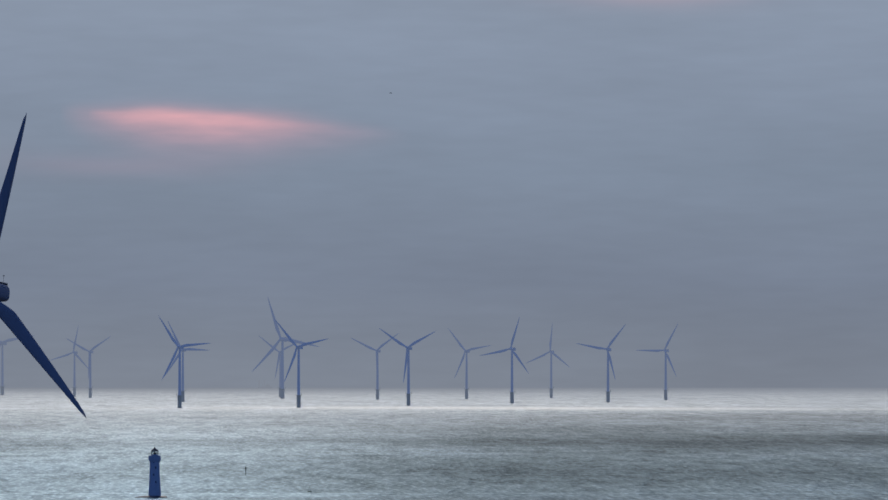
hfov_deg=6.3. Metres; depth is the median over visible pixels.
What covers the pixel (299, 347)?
farm turbine
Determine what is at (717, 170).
sky
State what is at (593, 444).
sea
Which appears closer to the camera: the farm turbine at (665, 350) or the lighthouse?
the lighthouse
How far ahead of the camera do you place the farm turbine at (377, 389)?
13889.02 m
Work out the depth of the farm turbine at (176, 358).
12989.83 m
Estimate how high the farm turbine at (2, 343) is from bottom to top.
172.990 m
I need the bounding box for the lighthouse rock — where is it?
[134,496,166,497]
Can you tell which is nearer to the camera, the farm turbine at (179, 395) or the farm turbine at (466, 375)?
the farm turbine at (179, 395)
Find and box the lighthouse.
[148,447,160,495]
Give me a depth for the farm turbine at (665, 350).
13614.38 m
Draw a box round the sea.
[0,388,887,499]
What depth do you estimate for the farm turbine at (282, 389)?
14294.27 m
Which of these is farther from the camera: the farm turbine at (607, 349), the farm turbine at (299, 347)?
the farm turbine at (607, 349)
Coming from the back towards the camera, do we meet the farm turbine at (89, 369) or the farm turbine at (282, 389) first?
the farm turbine at (89, 369)
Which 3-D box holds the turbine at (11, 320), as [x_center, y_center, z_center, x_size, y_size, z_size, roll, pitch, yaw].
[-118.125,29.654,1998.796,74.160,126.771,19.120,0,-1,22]
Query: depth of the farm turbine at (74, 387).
15311.55 m
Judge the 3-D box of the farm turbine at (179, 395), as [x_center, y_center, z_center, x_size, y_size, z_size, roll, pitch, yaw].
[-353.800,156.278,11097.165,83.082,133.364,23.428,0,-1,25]
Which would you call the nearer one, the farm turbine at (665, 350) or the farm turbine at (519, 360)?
the farm turbine at (519, 360)
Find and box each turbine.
[0,113,85,416]
[0,335,34,394]
[49,328,87,396]
[66,336,110,397]
[158,315,209,407]
[165,322,207,401]
[253,296,318,398]
[258,335,301,396]
[275,320,326,407]
[352,334,396,398]
[379,328,435,405]
[448,328,490,398]
[480,317,528,402]
[527,322,568,397]
[576,324,625,401]
[637,324,677,399]
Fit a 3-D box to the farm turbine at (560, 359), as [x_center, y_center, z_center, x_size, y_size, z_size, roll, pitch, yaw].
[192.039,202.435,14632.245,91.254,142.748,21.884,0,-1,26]
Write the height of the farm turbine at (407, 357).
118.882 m
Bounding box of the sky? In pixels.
[0,0,887,387]
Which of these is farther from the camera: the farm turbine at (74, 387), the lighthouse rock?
the farm turbine at (74, 387)
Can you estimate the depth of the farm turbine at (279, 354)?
15093.94 m

